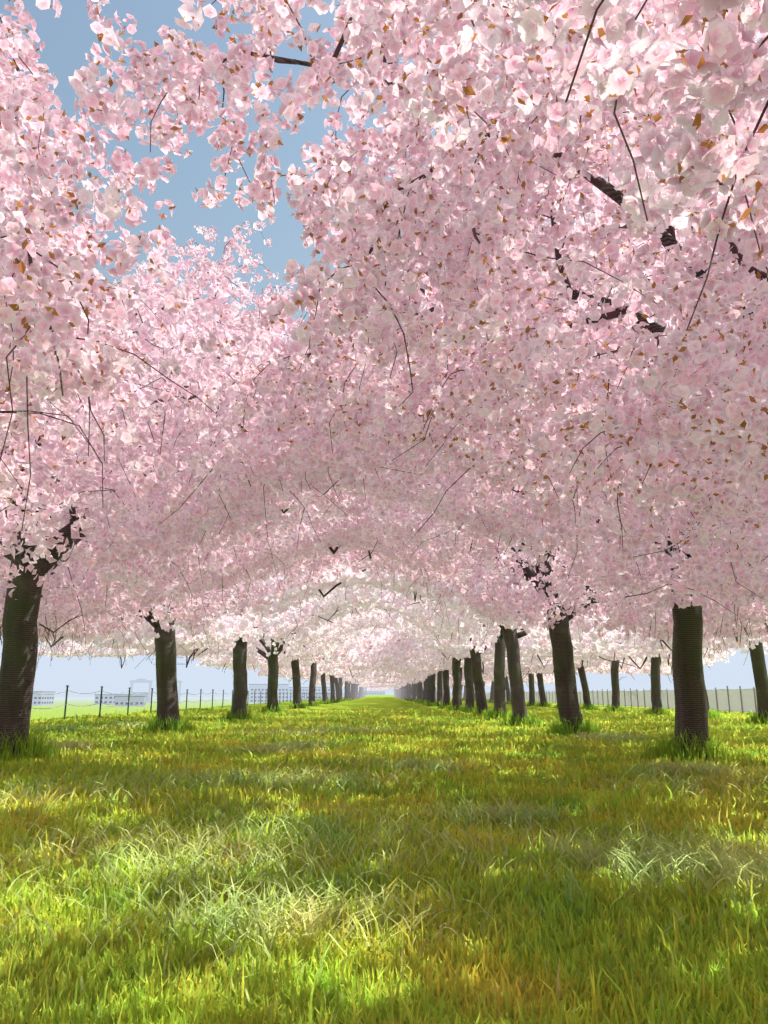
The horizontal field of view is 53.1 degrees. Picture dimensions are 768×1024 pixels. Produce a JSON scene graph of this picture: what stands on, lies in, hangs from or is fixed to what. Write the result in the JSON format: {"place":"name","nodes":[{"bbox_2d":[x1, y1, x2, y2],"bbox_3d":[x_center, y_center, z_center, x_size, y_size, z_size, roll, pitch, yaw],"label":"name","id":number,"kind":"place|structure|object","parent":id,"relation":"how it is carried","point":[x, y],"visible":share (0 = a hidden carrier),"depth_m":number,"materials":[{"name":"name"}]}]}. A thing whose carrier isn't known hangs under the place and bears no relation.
{"place":"outdoors","nodes":[
{"label":"outdoors","id":0,"kind":"place"},
{"bbox_2d":[32,691,55,705],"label":"distant building","id":1,"kind":"structure","parent":0,"point":[39,700],"depth_m":535.80,"materials":[{"name":"grey"}]},
{"bbox_2d":[94,694,134,704],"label":"distant building","id":2,"kind":"structure","parent":0,"point":[107,699],"depth_m":569.94,"materials":[{"name":"grey"}]},
{"bbox_2d":[114,696,146,706],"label":"distant building","id":3,"kind":"structure","parent":0,"point":[138,701],"depth_m":488.98,"materials":[{"name":"grey"}]},
{"bbox_2d":[130,679,181,702],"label":"building","id":4,"kind":"structure","parent":0,"point":[148,695],"depth_m":694.70,"materials":[{"name":"grey concrete"}]},
{"bbox_2d":[248,684,288,702],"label":"distant building","id":5,"kind":"structure","parent":0,"point":[283,689],"depth_m":686.01,"materials":[{"name":"grey"}]},
{"bbox_2d":[288,687,335,700],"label":"distant building","id":6,"kind":"structure","parent":0,"point":[306,689],"depth_m":751.57,"materials":[{"name":"grey"}]},
{"bbox_2d":[305,693,327,699],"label":"distant building","id":7,"kind":"structure","parent":0,"point":[316,695],"depth_m":622.00,"materials":[{"name":"grey"}]},
{"bbox_2d":[0,0,764,481],"label":"sky","id":8,"kind":"structure","parent":0,"point":[66,37],"materials":[{"name":"blue"}]},
{"bbox_2d":[0,694,767,1023],"bbox_3d":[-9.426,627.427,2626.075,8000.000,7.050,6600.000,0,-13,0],"label":"ground","id":9,"kind":"structure","parent":0,"point":[80,706],"depth_m":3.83,"materials":[{"name":"green plant"}]},
{"bbox_2d":[0,212,129,586],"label":"cherry tree","id":10,"kind":"object","parent":9,"relation":"on","point":[33,534],"visible":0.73,"depth_m":5.15,"materials":[{"name":"pink plant"}]},
{"bbox_2d":[33,685,343,719],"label":"rope fence","id":11,"kind":"object","parent":9,"relation":"on","point":[67,690],"visible":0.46,"depth_m":24.63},
{"bbox_2d":[37,579,408,719],"bbox_3d":[-3.904,2.474,20.005,8.996,6.035,10.046,9,-16,-33],"label":"cherry tree","id":12,"kind":"object","parent":9,"relation":"on","point":[233,637],"visible":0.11,"depth_m":18.81,"materials":[{"name":"pink plant"}]},
{"bbox_2d":[0,524,481,731],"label":"cherry tree","id":13,"kind":"object","parent":9,"relation":"on","point":[297,592],"visible":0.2,"depth_m":12.85,"materials":[{"name":"pink plant"}]},
{"bbox_2d":[176,633,363,708],"bbox_3d":[-4.346,5.369,35.746,9.971,7.643,11.332,11,-15,-43],"label":"cherry tree","id":14,"kind":"object","parent":9,"relation":"on","point":[353,650],"visible":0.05,"depth_m":34.25,"materials":[{"name":"pink plant"}]},
{"bbox_2d":[194,609,400,711],"bbox_3d":[-3.143,3.973,28.484,11.073,7.059,12.226,-6,-14,22],"label":"cherry tree","id":15,"kind":"object","parent":9,"relation":"on","point":[328,632],"visible":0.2,"depth_m":26.61,"materials":[{"name":"pink plant"}]},
{"bbox_2d":[230,638,393,705],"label":"cherry tree","id":16,"kind":"object","parent":9,"relation":"on","point":[326,660],"visible":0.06,"depth_m":42.25,"materials":[{"name":"pink plant"}]},
{"bbox_2d":[252,633,372,703],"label":"cherry tree","id":17,"kind":"object","parent":9,"relation":"on","point":[322,671],"visible":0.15,"depth_m":46.91,"materials":[{"name":"pink plant"}]},
{"bbox_2d":[263,637,369,702],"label":"cherry tree","id":18,"kind":"object","parent":9,"relation":"on","point":[332,686],"visible":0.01,"depth_m":56.37,"materials":[{"name":"pink plant"}]},
{"bbox_2d":[284,670,362,699],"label":"cherry tree","id":19,"kind":"object","parent":9,"relation":"on","point":[337,689],"visible":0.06,"depth_m":63.88,"materials":[{"name":"pink plant"}]},
{"bbox_2d":[316,681,353,698],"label":"cherry tree","id":20,"kind":"object","parent":9,"relation":"on","point":[351,691],"visible":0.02,"depth_m":93.47,"materials":[{"name":"pink plant"}]},
{"bbox_2d":[304,678,370,699],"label":"cherry tree","id":21,"kind":"object","parent":9,"relation":"on","point":[360,680],"visible":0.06,"depth_m":78.79,"materials":[{"name":"pink plant"}]},
{"bbox_2d":[0,0,680,758],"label":"cherry tree","id":22,"kind":"object","parent":9,"relation":"on","point":[138,388],"visible":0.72,"depth_m":6.20,"materials":[{"name":"pink plant"}]},
{"bbox_2d":[319,680,367,697],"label":"cherry tree","id":23,"kind":"object","parent":9,"relation":"on","point":[348,686],"visible":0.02,"depth_m":87.39,"materials":[{"name":"pink plant"}]},
{"bbox_2d":[316,671,380,698],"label":"cherry tree","id":24,"kind":"object","parent":9,"relation":"on","point":[340,682],"visible":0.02,"depth_m":71.51,"materials":[{"name":"pink plant"}]},
{"bbox_2d":[343,683,355,698],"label":"cherry tree","id":25,"kind":"object","parent":9,"relation":"on","point":[354,689],"visible":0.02,"depth_m":100.49,"materials":[{"name":"pink plant"}]},
{"bbox_2d":[334,684,369,698],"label":"cherry tree","id":26,"kind":"object","parent":9,"relation":"on","point":[361,685],"visible":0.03,"depth_m":114.73,"materials":[{"name":"pink plant"}]},
{"bbox_2d":[343,685,360,697],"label":"cherry tree","id":27,"kind":"object","parent":9,"relation":"on","point":[359,694],"visible":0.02,"depth_m":122.25,"materials":[{"name":"pink plant"}]},
{"bbox_2d":[358,691,384,695],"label":"distant building","id":28,"kind":"structure","parent":9,"relation":"on","point":[374,693],"depth_m":852.70,"materials":[{"name":"grey"}]},
{"bbox_2d":[365,687,397,697],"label":"cherry tree","id":29,"kind":"object","parent":9,"relation":"on","point":[380,689],"visible":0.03,"depth_m":133.41,"materials":[{"name":"pink plant"}]},
{"bbox_2d":[8,0,767,330],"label":"cherry tree","id":30,"kind":"object","parent":9,"relation":"on","point":[714,76],"visible":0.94,"depth_m":2.25,"materials":[{"name":"pink plant"}]},
{"bbox_2d":[374,686,403,698],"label":"cherry tree","id":31,"kind":"object","parent":9,"relation":"on","point":[394,687],"visible":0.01,"depth_m":100.34,"materials":[{"name":"pink plant"}]},
{"bbox_2d":[374,679,412,697],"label":"cherry tree","id":32,"kind":"object","parent":9,"relation":"on","point":[376,681],"visible":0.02,"depth_m":70.71,"materials":[{"name":"pink plant"}]},
{"bbox_2d":[366,679,436,699],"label":"cherry tree","id":33,"kind":"object","parent":9,"relation":"on","point":[372,684],"visible":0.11,"depth_m":78.47,"materials":[{"name":"pink plant"}]},
{"bbox_2d":[358,669,449,701],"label":"cherry tree","id":34,"kind":"object","parent":9,"relation":"on","point":[371,672],"visible":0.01,"depth_m":56.66,"materials":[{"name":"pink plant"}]},
{"bbox_2d":[363,675,451,692],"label":"cherry tree","id":35,"kind":"object","parent":9,"relation":"on","point":[372,677],"visible":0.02,"depth_m":63.41,"materials":[{"name":"pink plant"}]},
{"bbox_2d":[406,684,408,697],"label":"cherry tree","id":36,"kind":"object","parent":9,"relation":"on","point":[407,686],"visible":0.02,"depth_m":81.54,"materials":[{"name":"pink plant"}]},
{"bbox_2d":[53,0,767,631],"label":"cherry tree","id":37,"kind":"object","parent":9,"relation":"on","point":[691,398],"visible":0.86,"depth_m":4.20,"materials":[{"name":"pink plant"}]},
{"bbox_2d":[399,677,424,699],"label":"cherry tree","id":38,"kind":"object","parent":9,"relation":"on","point":[423,690],"depth_m":53.24,"materials":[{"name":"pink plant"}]},
{"bbox_2d":[362,654,464,700],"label":"cherry tree","id":39,"kind":"object","parent":9,"relation":"on","point":[420,679],"visible":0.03,"depth_m":50.03,"materials":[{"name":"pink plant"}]},
{"bbox_2d":[380,677,464,700],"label":"cherry tree","id":40,"kind":"object","parent":9,"relation":"on","point":[392,680],"visible":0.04,"depth_m":61.98,"materials":[{"name":"pink plant"}]},
{"bbox_2d":[400,680,452,700],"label":"cherry tree","id":41,"kind":"object","parent":9,"relation":"on","point":[414,692],"visible":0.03,"depth_m":67.54,"materials":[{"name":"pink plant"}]},
{"bbox_2d":[367,646,490,700],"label":"cherry tree","id":42,"kind":"object","parent":9,"relation":"on","point":[388,675],"visible":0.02,"depth_m":46.39,"materials":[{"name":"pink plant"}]},
{"bbox_2d":[367,626,507,706],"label":"cherry tree","id":43,"kind":"object","parent":9,"relation":"on","point":[446,693],"visible":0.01,"depth_m":35.95,"materials":[{"name":"brown plant"}]},
{"bbox_2d":[371,635,508,704],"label":"cherry tree","id":44,"kind":"object","parent":9,"relation":"on","point":[432,685],"visible":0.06,"depth_m":42.79,"materials":[{"name":"brown plant"}]},
{"bbox_2d":[337,611,545,711],"bbox_3d":[3.070,3.645,25.663,8.473,6.369,7.752,5,-14,-20],"label":"cherry tree","id":45,"kind":"object","parent":9,"relation":"on","point":[403,632],"visible":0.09,"depth_m":25.44,"materials":[{"name":"pink plant"}]},
{"bbox_2d":[423,683,465,700],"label":"cherry tree","id":46,"kind":"object","parent":9,"relation":"on","point":[464,696],"visible":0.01,"depth_m":76.46,"materials":[{"name":"brown plant"}]},
{"bbox_2d":[133,144,767,760],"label":"cherry tree","id":47,"kind":"object","parent":9,"relation":"on","point":[511,520],"visible":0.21,"depth_m":7.20,"materials":[{"name":"pink plant"}]},
{"bbox_2d":[372,618,532,705],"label":"cherry tree","id":48,"kind":"object","parent":9,"relation":"on","point":[439,674],"visible":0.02,"depth_m":39.52,"materials":[{"name":"brown plant"}]},
{"bbox_2d":[263,557,650,716],"bbox_3d":[2.737,2.304,19.997,8.279,6.324,11.370,-7,-15,26],"label":"cherry tree","id":49,"kind":"object","parent":9,"relation":"on","point":[499,656],"visible":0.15,"depth_m":18.68,"materials":[{"name":"pink plant"}]},
{"bbox_2d":[449,683,490,698],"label":"cherry tree","id":50,"kind":"object","parent":9,"relation":"on","point":[489,684],"visible":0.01,"depth_m":80.19,"materials":[{"name":"pink plant"}]},
{"bbox_2d":[345,622,602,705],"bbox_3d":[3.292,5.544,32.561,8.184,5.837,9.136,9,-16,-34],"label":"cherry tree","id":51,"kind":"object","parent":9,"relation":"on","point":[396,653],"visible":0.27,"depth_m":31.57,"materials":[{"name":"pink plant"}]},
{"bbox_2d":[400,634,551,710],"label":"cherry tree","id":52,"kind":"object","parent":9,"relation":"on","point":[455,664],"visible":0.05,"depth_m":28.77,"materials":[{"name":"pink plant"}]},
{"bbox_2d":[394,610,588,713],"bbox_3d":[4.240,3.122,23.547,8.457,6.403,8.693,0,-13,0],"label":"cherry tree","id":53,"kind":"object","parent":9,"relation":"on","point":[476,654],"visible":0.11,"depth_m":22.22,"materials":[{"name":"pink plant"}]},
{"bbox_2d":[484,676,527,683],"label":"cherry tree","id":54,"kind":"object","parent":9,"relation":"on","point":[508,678],"visible":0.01,"depth_m":53.15,"materials":[{"name":"pink plant"}]},
{"bbox_2d":[483,674,536,703],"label":"cherry tree","id":55,"kind":"object","parent":9,"relation":"on","point":[508,694],"visible":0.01,"depth_m":50.04,"materials":[{"name":"plant"}]},
{"bbox_2d":[484,674,554,702],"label":"cherry tree","id":56,"kind":"object","parent":9,"relation":"on","point":[548,678],"visible":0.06,"depth_m":57.44,"materials":[{"name":"pink plant"}]},
{"bbox_2d":[462,662,604,706],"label":"cherry tree","id":57,"kind":"object","parent":9,"relation":"on","point":[541,689],"visible":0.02,"depth_m":38.65,"materials":[{"name":"plant"}]},
{"bbox_2d":[307,543,767,724],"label":"cherry tree","id":58,"kind":"object","parent":9,"relation":"on","point":[504,610],"visible":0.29,"depth_m":15.22,"materials":[{"name":"pink plant"}]},
{"bbox_2d":[346,485,767,733],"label":"cherry tree","id":59,"kind":"object","parent":9,"relation":"on","point":[548,577],"visible":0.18,"depth_m":11.70,"materials":[{"name":"pink plant"}]},
{"bbox_2d":[528,670,594,705],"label":"cherry tree","id":60,"kind":"object","parent":9,"relation":"on","point":[531,690],"depth_m":42.23,"materials":[{"name":"plant"}]},
{"bbox_2d":[489,659,634,708],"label":"cherry tree","id":61,"kind":"object","parent":9,"relation":"on","point":[584,686],"visible":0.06,"depth_m":31.11,"materials":[{"name":"pink plant"}]},
{"bbox_2d":[484,660,672,682],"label":"cherry tree","id":62,"kind":"object","parent":9,"relation":"on","point":[630,670],"visible":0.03,"depth_m":33.66,"materials":[{"name":"pink plant"}]},
{"bbox_2d":[450,686,757,712],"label":"fence","id":63,"kind":"object","parent":9,"relation":"on","point":[738,700],"visible":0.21,"depth_m":31.79,"materials":[{"name":"grey"}]},
{"bbox_2d":[520,639,739,714],"bbox_3d":[8.766,3.637,24.394,7.780,5.795,8.482,7,-15,-26],"label":"cherry tree","id":64,"kind":"object","parent":9,"relation":"on","point":[656,702],"visible":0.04,"depth_m":23.50,"materials":[{"name":"pink plant"}]},
{"bbox_2d":[540,652,729,711],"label":"cherry tree","id":65,"kind":"object","parent":9,"relation":"on","point":[616,688],"visible":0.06,"depth_m":27.51,"materials":[{"name":"pink plant"}]},
{"bbox_2d":[519,593,767,711],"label":"cherry tree","id":66,"kind":"object","parent":9,"relation":"on","point":[530,649],"visible":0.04,"depth_m":19.82,"materials":[{"name":"pink plant"}]},
{"bbox_2d":[524,619,767,720],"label":"cherry tree","id":67,"kind":"object","parent":9,"relation":"on","point":[757,656],"visible":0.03,"depth_m":16.53,"materials":[{"name":"pink plant"}]},
{"bbox_2d":[0,636,767,696],"bbox_3d":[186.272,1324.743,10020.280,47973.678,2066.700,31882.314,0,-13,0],"label":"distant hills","id":68,"kind":"structure","parent":0,"point":[85,674],"depth_m":3779.58,"materials":[{"name":"blue"}]}
]}

